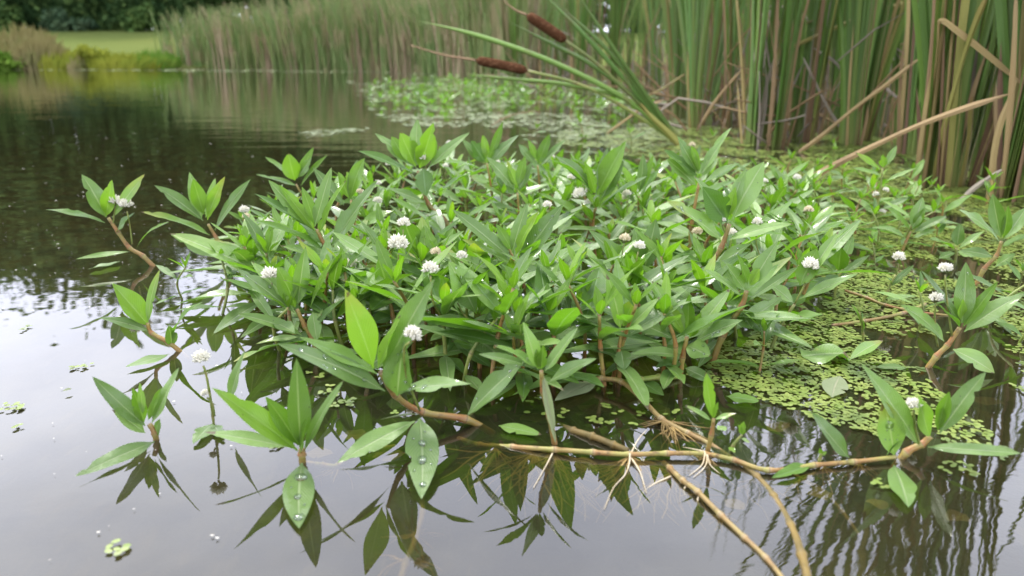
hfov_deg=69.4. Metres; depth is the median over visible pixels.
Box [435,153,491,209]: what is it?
waterweed plant
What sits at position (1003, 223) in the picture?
waterweed plant
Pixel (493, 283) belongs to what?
waterweed plant
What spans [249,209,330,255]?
waterweed plant
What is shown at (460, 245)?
waterweed plant
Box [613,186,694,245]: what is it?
waterweed plant
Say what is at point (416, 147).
waterweed plant
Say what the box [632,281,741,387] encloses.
waterweed plant
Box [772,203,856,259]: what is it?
waterweed plant
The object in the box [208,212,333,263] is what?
waterweed plant
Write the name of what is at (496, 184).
waterweed plant
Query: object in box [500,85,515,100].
waterweed plant
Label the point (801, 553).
runner stem
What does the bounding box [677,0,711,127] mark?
cattail plant
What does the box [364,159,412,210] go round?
waterweed plant
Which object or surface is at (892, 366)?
floating leaf
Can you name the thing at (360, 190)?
waterweed plant
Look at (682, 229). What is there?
waterweed plant
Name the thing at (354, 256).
waterweed plant
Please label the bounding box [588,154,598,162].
waterweed plant
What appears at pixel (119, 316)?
floating debris
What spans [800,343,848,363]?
floating leaf
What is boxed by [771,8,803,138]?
cattail plant
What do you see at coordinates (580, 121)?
waterweed plant
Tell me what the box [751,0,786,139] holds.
cattail plant
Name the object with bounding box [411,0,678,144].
leaning cattail
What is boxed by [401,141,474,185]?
waterweed plant
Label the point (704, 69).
cattail plant
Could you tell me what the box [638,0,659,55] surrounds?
cattail plant
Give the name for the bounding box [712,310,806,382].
waterweed plant
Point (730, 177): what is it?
waterweed plant
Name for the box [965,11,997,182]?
cattail plant
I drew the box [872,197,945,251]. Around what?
waterweed plant
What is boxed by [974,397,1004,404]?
sunken leaf
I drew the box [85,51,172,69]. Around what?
bank weed
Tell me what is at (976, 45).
dead reed leaf
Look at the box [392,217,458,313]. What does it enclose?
waterweed plant
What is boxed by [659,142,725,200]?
waterweed plant
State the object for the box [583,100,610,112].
waterweed plant
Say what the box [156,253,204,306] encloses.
waterweed plant
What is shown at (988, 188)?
waterweed plant
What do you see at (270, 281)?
waterweed plant
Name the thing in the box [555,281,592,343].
waterweed plant
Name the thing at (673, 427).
runner stem
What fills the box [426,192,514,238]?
waterweed plant
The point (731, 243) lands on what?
waterweed plant
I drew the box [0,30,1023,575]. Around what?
water
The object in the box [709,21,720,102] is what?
cattail plant
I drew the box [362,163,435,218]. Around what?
waterweed plant
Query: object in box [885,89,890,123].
cattail plant
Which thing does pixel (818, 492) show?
sunken leaf
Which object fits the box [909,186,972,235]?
waterweed plant
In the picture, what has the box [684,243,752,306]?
waterweed plant
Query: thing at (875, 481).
duckweed cluster
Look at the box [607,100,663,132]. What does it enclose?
dead reed leaf
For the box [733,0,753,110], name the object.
cattail plant
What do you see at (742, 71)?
dead reed leaf
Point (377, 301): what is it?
waterweed plant
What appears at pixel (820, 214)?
waterweed plant
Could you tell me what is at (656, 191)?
waterweed plant
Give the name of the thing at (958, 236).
waterweed plant
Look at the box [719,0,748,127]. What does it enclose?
cattail plant
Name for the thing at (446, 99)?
waterweed mat
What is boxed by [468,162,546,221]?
waterweed plant
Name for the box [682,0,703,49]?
cattail plant
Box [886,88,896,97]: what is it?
dead reed leaf
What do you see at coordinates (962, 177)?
dead reed leaf
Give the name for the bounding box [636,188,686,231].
waterweed plant
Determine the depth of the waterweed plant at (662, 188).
1.37 m
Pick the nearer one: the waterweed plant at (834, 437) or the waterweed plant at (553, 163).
the waterweed plant at (834, 437)
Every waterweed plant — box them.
[47,174,167,272]
[76,368,178,475]
[101,270,201,362]
[143,172,250,275]
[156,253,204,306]
[165,211,295,273]
[172,212,337,334]
[176,244,248,324]
[177,211,271,313]
[191,348,244,442]
[206,358,343,527]
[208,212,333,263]
[211,207,271,239]
[215,212,263,248]
[218,230,343,337]
[222,256,259,302]
[224,258,343,358]
[228,206,350,268]
[234,282,306,362]
[235,235,362,342]
[236,247,343,367]
[237,184,301,233]
[241,216,371,306]
[248,218,358,262]
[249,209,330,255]
[250,216,353,302]
[254,167,384,323]
[256,147,326,227]
[260,256,336,330]
[261,245,353,316]
[261,251,411,348]
[269,181,348,240]
[279,280,527,498]
[282,218,455,316]
[291,242,384,321]
[298,169,372,227]
[307,255,429,343]
[310,228,351,290]
[310,231,378,320]
[313,158,392,265]
[316,177,395,220]
[327,209,396,265]
[327,220,376,292]
[330,188,390,234]
[331,187,392,249]
[332,159,393,208]
[332,173,408,220]
[332,269,430,375]
[333,216,462,330]
[334,258,367,314]
[342,237,479,371]
[352,203,432,257]
[354,180,424,234]
[358,188,421,223]
[358,259,409,323]
[359,119,471,226]
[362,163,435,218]
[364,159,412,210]
[364,227,454,278]
[366,260,538,390]
[371,237,433,330]
[373,225,494,336]
[375,262,540,369]
[379,232,417,320]
[388,203,440,241]
[391,196,493,256]
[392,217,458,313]
[393,252,563,390]
[394,213,510,271]
[395,168,445,217]
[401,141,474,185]
[401,164,441,198]
[401,243,467,314]
[402,242,523,357]
[406,224,497,320]
[407,246,460,345]
[409,187,459,235]
[410,168,503,229]
[412,88,421,102]
[414,166,450,205]
[416,304,544,397]
[417,86,426,99]
[424,163,475,206]
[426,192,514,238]
[427,247,578,383]
[428,229,509,267]
[428,242,503,345]
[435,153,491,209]
[435,262,523,379]
[436,92,458,103]
[437,285,596,401]
[441,122,517,226]
[442,156,485,201]
[445,249,586,325]
[448,203,579,329]
[449,176,548,232]
[452,156,505,190]
[462,211,594,329]
[462,261,661,400]
[466,159,515,211]
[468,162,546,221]
[468,290,560,415]
[469,166,575,206]
[475,189,568,220]
[479,322,596,446]
[481,201,538,257]
[485,151,527,169]
[486,219,552,268]
[487,156,538,213]
[489,259,526,284]
[491,236,593,313]
[492,159,537,206]
[498,240,625,327]
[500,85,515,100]
[500,161,548,195]
[501,253,602,355]
[508,196,591,259]
[508,283,594,348]
[509,200,599,264]
[513,266,662,403]
[514,135,564,191]
[521,162,584,219]
[522,122,546,143]
[523,242,651,372]
[525,259,703,408]
[526,178,573,232]
[527,171,549,209]
[528,174,615,245]
[532,149,595,205]
[532,153,595,205]
[533,155,555,186]
[536,185,635,257]
[537,150,595,188]
[539,141,646,256]
[544,232,618,297]
[550,171,625,223]
[552,243,608,308]
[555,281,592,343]
[556,161,616,224]
[562,232,653,315]
[563,147,591,191]
[563,169,653,219]
[564,189,671,247]
[565,114,601,139]
[570,93,589,109]
[570,188,640,238]
[572,149,633,208]
[572,255,708,360]
[574,240,712,335]
[576,211,633,269]
[577,252,730,358]
[577,274,659,393]
[579,174,669,229]
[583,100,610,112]
[586,234,743,276]
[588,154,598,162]
[588,175,655,209]
[588,219,705,291]
[593,271,749,392]
[595,284,720,384]
[607,249,654,322]
[608,231,700,290]
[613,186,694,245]
[614,197,704,267]
[615,123,645,151]
[617,154,665,232]
[619,229,751,332]
[620,160,642,196]
[620,250,755,339]
[622,175,668,208]
[624,155,667,192]
[630,151,686,191]
[630,227,689,283]
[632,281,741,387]
[635,181,700,223]
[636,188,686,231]
[637,178,700,212]
[638,153,710,192]
[643,254,798,369]
[644,236,758,318]
[650,166,733,228]
[657,172,722,220]
[657,199,754,262]
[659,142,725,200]
[664,128,738,262]
[667,162,791,296]
[668,171,705,203]
[670,257,810,346]
[671,264,810,366]
[674,227,722,314]
[674,227,812,281]
[676,211,749,249]
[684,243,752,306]
[685,372,735,467]
[687,158,739,199]
[687,178,760,204]
[695,200,817,268]
[697,185,764,248]
[698,128,729,150]
[700,157,757,186]
[701,209,788,274]
[704,242,801,373]
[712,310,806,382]
[719,174,775,224]
[723,422,749,464]
[725,174,767,197]
[728,217,827,312]
[732,157,781,178]
[734,161,808,203]
[741,178,813,236]
[745,200,799,256]
[748,242,818,319]
[758,219,898,311]
[762,200,842,269]
[763,194,855,275]
[764,174,838,242]
[765,165,816,230]
[765,205,836,293]
[766,231,857,360]
[767,149,814,181]
[768,167,856,222]
[770,157,836,196]
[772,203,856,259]
[772,448,825,479]
[777,172,821,217]
[782,196,855,240]
[787,175,848,226]
[795,154,834,182]
[803,158,849,195]
[808,174,862,201]
[812,413,851,477]
[818,161,858,192]
[820,139,846,158]
[821,169,868,196]
[823,235,868,305]
[825,208,875,252]
[831,184,894,242]
[836,197,908,256]
[840,174,917,213]
[846,231,896,270]
[848,145,914,238]
[849,304,882,359]
[850,166,893,197]
[851,168,891,202]
[862,364,1019,506]
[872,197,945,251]
[872,271,953,340]
[875,186,918,238]
[877,157,930,195]
[878,182,925,217]
[878,250,914,311]
[879,195,957,248]
[887,174,932,212]
[901,262,1023,379]
[906,177,937,203]
[908,218,955,253]
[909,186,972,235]
[928,184,965,212]
[930,223,983,269]
[959,271,1023,333]
[960,194,1023,290]
[961,180,1023,216]
[972,168,1010,203]
[993,294,1023,352]
[998,258,1023,293]
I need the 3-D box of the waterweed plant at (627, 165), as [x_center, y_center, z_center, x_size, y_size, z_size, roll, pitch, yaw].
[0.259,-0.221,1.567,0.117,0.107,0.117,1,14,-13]
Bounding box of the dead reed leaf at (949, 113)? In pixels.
[790,94,1007,190]
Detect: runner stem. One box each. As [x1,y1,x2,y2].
[306,444,396,488]
[379,496,442,575]
[440,432,896,524]
[555,421,629,451]
[596,375,735,463]
[622,457,783,575]
[624,373,677,382]
[726,463,815,575]
[780,474,860,536]
[831,302,926,326]
[844,289,947,316]
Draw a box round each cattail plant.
[505,0,521,85]
[538,0,554,88]
[539,0,562,86]
[540,0,562,80]
[546,2,568,77]
[554,0,568,92]
[560,2,581,93]
[565,0,591,67]
[569,0,597,90]
[591,0,605,88]
[596,3,610,83]
[606,0,629,98]
[607,0,637,85]
[617,0,636,77]
[622,0,638,86]
[633,0,660,84]
[635,0,653,82]
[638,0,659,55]
[640,0,664,93]
[648,0,664,90]
[660,4,666,59]
[661,0,698,117]
[665,0,674,97]
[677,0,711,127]
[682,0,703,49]
[701,0,745,123]
[702,28,713,91]
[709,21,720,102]
[710,4,727,121]
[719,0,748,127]
[720,1,746,97]
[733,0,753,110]
[735,0,746,82]
[735,7,743,88]
[737,0,777,144]
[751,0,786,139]
[766,0,809,147]
[769,0,784,57]
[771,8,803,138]
[776,1,784,77]
[784,0,814,128]
[790,0,834,139]
[802,0,839,142]
[807,0,830,30]
[823,35,830,94]
[824,0,850,130]
[837,0,882,145]
[862,0,904,141]
[873,0,901,133]
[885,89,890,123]
[887,0,925,136]
[896,0,926,155]
[911,0,929,173]
[916,0,970,186]
[929,0,989,188]
[957,0,1018,186]
[959,0,1013,169]
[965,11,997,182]
[980,0,997,172]
[986,66,1023,201]
[993,0,1023,184]
[1011,42,1023,203]
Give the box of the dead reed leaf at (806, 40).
[790,2,901,48]
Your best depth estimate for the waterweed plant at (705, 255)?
0.83 m
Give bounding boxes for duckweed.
[15,69,683,138]
[291,126,1023,459]
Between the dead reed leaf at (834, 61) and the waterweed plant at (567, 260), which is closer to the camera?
the waterweed plant at (567, 260)
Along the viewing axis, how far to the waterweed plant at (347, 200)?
1.36 m
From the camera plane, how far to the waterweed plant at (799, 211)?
1.21 m
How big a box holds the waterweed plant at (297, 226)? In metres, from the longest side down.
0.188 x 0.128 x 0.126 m
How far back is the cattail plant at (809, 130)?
2.61 m
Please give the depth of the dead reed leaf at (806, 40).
2.65 m
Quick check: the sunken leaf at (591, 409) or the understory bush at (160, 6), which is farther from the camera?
the understory bush at (160, 6)
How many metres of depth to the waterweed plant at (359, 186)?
1.42 m
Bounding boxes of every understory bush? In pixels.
[0,0,27,25]
[9,0,48,29]
[17,0,95,29]
[75,0,101,30]
[82,0,131,30]
[124,0,203,30]
[170,0,238,29]
[194,0,291,23]
[250,0,321,24]
[275,0,364,17]
[591,0,609,31]
[596,0,661,32]
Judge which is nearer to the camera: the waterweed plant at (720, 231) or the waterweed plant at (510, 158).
the waterweed plant at (720, 231)
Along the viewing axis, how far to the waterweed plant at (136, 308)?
0.77 m
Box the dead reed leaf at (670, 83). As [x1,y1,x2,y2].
[649,74,684,95]
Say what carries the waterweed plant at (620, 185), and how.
in the water at (62, 132)
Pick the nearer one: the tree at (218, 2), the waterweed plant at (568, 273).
the waterweed plant at (568, 273)
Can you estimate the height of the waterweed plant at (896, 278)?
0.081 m
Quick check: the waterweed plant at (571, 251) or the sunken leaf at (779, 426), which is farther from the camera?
the waterweed plant at (571, 251)
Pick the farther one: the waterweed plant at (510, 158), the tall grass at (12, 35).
the tall grass at (12, 35)
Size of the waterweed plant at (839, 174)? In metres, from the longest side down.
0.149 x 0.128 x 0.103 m
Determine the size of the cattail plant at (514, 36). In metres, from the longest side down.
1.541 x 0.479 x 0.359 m
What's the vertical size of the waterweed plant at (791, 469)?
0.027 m
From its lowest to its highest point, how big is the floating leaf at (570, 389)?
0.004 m
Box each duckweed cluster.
[0,402,23,409]
[69,362,93,368]
[104,538,130,555]
[870,478,889,487]
[938,460,979,476]
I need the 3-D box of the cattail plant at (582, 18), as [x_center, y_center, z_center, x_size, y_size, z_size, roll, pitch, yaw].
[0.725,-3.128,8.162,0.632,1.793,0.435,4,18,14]
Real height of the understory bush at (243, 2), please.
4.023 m
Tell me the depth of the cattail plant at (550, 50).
7.50 m
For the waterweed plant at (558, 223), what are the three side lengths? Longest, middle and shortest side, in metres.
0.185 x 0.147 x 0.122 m
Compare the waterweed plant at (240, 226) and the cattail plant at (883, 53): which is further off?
the cattail plant at (883, 53)
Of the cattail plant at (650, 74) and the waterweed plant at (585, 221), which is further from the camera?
the cattail plant at (650, 74)
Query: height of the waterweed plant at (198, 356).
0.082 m
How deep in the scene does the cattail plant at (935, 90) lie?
1.70 m
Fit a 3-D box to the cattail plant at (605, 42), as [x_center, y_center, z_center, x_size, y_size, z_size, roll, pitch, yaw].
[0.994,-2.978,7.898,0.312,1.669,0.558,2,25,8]
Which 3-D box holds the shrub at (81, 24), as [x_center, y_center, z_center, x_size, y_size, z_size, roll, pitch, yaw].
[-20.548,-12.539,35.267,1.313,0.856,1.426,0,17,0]
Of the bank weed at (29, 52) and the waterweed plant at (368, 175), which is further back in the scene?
the bank weed at (29, 52)
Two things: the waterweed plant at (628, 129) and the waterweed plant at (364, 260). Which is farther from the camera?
the waterweed plant at (628, 129)
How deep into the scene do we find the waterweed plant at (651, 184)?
1.34 m
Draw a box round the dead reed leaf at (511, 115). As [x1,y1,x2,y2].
[490,111,535,126]
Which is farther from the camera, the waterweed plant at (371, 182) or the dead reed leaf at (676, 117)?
the dead reed leaf at (676, 117)
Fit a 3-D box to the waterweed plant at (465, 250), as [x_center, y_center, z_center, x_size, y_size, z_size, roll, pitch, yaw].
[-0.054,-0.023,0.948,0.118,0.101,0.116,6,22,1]
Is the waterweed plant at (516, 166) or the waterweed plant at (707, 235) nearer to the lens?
the waterweed plant at (707, 235)
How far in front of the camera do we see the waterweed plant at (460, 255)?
0.79 m
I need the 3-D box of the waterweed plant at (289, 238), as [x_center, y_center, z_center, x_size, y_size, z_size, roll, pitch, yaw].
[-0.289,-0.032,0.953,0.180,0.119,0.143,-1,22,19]
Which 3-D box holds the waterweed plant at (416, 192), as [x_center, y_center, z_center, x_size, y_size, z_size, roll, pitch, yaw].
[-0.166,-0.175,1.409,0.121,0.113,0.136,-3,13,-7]
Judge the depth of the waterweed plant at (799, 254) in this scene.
0.88 m
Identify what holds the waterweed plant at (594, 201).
on the water at (62, 132)
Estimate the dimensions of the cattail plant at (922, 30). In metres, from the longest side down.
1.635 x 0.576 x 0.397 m
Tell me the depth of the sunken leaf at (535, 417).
0.71 m
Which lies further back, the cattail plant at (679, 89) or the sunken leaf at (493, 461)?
the cattail plant at (679, 89)
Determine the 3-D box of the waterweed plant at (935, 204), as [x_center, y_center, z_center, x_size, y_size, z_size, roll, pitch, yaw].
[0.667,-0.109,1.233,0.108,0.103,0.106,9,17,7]
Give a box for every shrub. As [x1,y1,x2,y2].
[0,1,26,30]
[38,6,73,31]
[67,16,98,31]
[115,2,160,31]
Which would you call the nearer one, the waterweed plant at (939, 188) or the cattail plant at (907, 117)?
the waterweed plant at (939, 188)
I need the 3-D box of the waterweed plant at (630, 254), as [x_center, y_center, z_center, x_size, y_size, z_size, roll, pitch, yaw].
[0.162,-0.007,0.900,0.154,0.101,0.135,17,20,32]
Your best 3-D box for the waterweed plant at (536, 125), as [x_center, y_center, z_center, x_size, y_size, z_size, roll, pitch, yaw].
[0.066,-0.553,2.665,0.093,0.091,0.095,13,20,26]
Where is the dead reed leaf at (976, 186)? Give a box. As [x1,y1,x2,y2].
[959,169,1001,198]
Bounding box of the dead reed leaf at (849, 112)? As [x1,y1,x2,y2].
[798,59,917,151]
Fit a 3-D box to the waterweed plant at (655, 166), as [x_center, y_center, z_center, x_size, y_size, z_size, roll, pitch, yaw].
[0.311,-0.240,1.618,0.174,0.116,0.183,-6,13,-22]
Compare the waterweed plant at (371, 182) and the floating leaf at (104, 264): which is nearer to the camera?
the floating leaf at (104, 264)
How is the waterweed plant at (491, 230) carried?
on the water at (62, 132)
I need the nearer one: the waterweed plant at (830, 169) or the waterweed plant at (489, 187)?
the waterweed plant at (489, 187)
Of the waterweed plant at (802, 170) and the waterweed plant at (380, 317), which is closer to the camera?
the waterweed plant at (380, 317)
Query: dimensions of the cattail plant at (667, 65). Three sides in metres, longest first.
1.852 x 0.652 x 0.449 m
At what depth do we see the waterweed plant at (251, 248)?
0.96 m
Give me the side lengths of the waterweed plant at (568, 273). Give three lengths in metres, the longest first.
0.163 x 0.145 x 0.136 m
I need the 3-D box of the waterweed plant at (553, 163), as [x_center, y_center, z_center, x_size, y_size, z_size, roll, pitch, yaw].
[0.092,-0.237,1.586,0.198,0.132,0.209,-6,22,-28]
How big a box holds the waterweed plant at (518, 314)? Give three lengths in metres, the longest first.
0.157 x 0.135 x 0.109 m
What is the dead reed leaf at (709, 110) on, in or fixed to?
on the water at (62, 132)
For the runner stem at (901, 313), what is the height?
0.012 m
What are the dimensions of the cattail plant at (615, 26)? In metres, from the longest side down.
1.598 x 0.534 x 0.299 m
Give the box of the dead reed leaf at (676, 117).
[658,107,687,130]
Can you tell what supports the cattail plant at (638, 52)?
in the water at (62, 132)
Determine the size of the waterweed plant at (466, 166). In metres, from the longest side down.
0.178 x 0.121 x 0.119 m
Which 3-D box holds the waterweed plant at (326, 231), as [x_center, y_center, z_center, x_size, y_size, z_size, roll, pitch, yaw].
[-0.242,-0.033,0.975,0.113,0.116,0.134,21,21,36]
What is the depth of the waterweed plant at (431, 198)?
1.33 m
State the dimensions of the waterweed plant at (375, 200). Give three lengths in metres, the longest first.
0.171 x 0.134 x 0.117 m
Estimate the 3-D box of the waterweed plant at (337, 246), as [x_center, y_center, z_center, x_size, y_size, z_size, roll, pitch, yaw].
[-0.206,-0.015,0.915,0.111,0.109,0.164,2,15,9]
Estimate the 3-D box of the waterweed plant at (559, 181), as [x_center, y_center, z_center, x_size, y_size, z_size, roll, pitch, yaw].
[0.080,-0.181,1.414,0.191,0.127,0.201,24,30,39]
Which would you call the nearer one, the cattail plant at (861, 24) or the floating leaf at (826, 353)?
the floating leaf at (826, 353)
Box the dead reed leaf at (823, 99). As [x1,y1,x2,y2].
[803,57,839,125]
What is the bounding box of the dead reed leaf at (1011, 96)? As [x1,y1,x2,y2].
[999,0,1017,198]
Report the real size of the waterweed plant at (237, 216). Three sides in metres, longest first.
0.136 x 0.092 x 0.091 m
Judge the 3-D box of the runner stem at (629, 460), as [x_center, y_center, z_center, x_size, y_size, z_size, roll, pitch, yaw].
[0.120,0.149,0.592,0.354,0.054,0.156,0,17,0]
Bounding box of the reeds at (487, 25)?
[145,0,606,84]
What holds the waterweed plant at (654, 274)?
in the water at (62, 132)
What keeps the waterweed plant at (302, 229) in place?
on the water at (62, 132)
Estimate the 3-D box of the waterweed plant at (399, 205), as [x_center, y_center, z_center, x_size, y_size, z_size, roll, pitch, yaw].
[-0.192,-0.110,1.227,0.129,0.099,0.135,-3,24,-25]
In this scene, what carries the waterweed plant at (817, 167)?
on the water at (62, 132)
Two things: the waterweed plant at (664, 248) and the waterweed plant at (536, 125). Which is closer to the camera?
the waterweed plant at (664, 248)
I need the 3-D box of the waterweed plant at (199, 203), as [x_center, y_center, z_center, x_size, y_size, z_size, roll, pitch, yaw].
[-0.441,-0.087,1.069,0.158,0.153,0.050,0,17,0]
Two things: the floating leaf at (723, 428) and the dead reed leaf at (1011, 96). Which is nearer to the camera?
the floating leaf at (723, 428)
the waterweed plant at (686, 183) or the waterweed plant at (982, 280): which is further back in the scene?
the waterweed plant at (686, 183)
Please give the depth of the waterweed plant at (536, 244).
0.88 m
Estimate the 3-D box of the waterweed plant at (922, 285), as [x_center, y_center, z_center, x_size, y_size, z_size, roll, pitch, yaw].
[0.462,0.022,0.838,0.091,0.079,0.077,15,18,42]
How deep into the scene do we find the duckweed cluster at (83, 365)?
0.74 m
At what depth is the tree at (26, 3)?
36.11 m
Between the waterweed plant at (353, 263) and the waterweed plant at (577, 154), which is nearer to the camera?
the waterweed plant at (353, 263)
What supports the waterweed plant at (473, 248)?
in the water at (62, 132)
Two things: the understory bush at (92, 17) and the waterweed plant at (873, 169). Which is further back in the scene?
the understory bush at (92, 17)
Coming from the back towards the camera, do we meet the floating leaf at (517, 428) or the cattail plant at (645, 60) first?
the cattail plant at (645, 60)
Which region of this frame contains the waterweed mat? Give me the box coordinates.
[364,72,667,113]
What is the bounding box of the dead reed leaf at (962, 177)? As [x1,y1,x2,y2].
[958,96,973,186]
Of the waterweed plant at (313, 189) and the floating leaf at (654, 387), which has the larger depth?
the waterweed plant at (313, 189)
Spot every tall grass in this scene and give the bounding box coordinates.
[0,21,64,50]
[0,40,10,53]
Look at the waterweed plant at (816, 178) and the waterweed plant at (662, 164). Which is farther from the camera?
the waterweed plant at (662, 164)
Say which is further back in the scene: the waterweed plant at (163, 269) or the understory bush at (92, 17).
the understory bush at (92, 17)
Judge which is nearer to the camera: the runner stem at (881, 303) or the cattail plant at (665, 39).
the runner stem at (881, 303)
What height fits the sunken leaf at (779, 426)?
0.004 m
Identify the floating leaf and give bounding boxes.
[90,261,119,268]
[126,354,168,366]
[499,423,540,434]
[555,381,594,400]
[644,381,663,395]
[717,425,726,430]
[726,392,758,402]
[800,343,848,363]
[822,376,847,396]
[878,363,905,369]
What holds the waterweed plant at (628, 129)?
on the water at (62, 132)
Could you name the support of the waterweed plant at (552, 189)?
on the water at (62, 132)
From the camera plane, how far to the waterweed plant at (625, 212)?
1.13 m
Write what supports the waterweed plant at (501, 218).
on the water at (62, 132)
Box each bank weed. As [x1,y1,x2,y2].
[0,34,70,69]
[0,50,26,69]
[33,49,87,69]
[65,44,110,69]
[67,54,87,69]
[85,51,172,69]
[133,47,185,68]
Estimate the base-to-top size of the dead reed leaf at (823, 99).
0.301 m
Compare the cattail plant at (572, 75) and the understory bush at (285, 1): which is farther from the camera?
the understory bush at (285, 1)
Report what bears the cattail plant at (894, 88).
in the water at (62, 132)
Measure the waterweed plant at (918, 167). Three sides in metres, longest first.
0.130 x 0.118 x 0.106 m
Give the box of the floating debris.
[1,156,234,559]
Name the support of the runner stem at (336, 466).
on the water at (62, 132)
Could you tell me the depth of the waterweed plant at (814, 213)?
1.05 m
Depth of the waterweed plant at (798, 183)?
1.35 m
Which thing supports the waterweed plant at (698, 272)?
in the water at (62, 132)
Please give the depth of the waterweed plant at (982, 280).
0.86 m
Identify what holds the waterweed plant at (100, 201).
on the water at (62, 132)
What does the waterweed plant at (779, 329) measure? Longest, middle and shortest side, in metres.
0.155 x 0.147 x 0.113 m
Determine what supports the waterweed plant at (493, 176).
on the water at (62, 132)
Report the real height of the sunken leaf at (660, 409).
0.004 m
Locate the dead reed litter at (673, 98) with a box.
[484,10,984,156]
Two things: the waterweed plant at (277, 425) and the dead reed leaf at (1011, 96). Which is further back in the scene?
the dead reed leaf at (1011, 96)
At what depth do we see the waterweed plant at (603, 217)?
1.47 m
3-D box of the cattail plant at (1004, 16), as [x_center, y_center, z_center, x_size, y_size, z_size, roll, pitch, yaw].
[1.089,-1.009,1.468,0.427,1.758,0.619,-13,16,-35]
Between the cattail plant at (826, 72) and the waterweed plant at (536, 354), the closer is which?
the waterweed plant at (536, 354)
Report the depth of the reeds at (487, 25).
15.22 m
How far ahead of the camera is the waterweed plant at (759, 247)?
0.91 m
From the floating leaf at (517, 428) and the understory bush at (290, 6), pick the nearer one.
the floating leaf at (517, 428)
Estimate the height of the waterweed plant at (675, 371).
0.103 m
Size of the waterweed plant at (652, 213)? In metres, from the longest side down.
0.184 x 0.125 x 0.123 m
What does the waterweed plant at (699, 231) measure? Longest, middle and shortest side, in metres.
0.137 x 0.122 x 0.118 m
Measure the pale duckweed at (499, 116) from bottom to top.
0.009 m
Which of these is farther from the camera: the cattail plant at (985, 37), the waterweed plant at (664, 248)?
the cattail plant at (985, 37)
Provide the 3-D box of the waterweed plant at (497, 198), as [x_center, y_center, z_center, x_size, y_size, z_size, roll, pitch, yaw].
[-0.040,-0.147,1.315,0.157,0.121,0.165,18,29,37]
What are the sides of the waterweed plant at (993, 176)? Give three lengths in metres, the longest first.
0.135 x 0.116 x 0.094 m
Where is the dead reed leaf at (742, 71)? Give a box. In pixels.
[736,0,745,138]
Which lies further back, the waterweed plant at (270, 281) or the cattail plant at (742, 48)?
the cattail plant at (742, 48)
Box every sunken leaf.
[341,429,365,438]
[483,456,505,466]
[520,413,545,421]
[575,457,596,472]
[577,404,600,414]
[650,403,670,415]
[724,499,744,509]
[766,422,789,431]
[807,486,831,499]
[866,499,888,509]
[945,509,970,521]
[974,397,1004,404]
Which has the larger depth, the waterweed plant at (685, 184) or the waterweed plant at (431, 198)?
the waterweed plant at (685, 184)
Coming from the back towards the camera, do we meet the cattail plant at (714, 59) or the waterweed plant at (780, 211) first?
the cattail plant at (714, 59)
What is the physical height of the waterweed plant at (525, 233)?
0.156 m
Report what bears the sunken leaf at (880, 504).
on the water at (62, 132)
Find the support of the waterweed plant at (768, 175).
on the water at (62, 132)
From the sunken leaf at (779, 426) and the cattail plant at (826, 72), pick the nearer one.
the sunken leaf at (779, 426)
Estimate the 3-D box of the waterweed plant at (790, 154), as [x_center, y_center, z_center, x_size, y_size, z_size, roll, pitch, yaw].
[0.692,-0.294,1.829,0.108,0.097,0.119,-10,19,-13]
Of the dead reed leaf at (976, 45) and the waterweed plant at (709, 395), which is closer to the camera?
the waterweed plant at (709, 395)
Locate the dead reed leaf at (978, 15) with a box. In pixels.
[932,0,986,185]
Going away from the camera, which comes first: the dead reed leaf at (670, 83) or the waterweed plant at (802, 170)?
the waterweed plant at (802, 170)
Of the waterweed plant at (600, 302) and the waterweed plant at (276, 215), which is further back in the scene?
the waterweed plant at (276, 215)
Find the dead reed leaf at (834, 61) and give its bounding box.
[814,48,839,69]
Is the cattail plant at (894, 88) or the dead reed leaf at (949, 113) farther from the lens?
the cattail plant at (894, 88)
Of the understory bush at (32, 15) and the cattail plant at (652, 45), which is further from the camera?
the understory bush at (32, 15)
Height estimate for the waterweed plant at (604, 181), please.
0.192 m
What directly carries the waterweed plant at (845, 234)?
in the water at (62, 132)
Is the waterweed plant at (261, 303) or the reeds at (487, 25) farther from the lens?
the reeds at (487, 25)
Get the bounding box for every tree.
[0,0,152,25]
[190,0,279,19]
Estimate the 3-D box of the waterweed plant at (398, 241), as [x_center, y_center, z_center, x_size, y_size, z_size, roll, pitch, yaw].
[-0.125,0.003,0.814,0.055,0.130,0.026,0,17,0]
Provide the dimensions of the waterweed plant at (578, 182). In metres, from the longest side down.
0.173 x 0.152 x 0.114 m
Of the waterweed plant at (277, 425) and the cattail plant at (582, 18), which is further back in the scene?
the cattail plant at (582, 18)
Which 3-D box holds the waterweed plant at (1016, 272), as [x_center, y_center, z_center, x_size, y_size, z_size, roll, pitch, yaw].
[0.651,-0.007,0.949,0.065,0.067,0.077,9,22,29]
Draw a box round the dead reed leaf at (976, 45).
[914,18,1018,181]
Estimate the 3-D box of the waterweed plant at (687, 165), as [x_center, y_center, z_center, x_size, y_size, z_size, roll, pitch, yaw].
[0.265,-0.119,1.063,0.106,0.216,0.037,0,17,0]
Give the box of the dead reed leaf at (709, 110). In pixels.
[696,71,739,130]

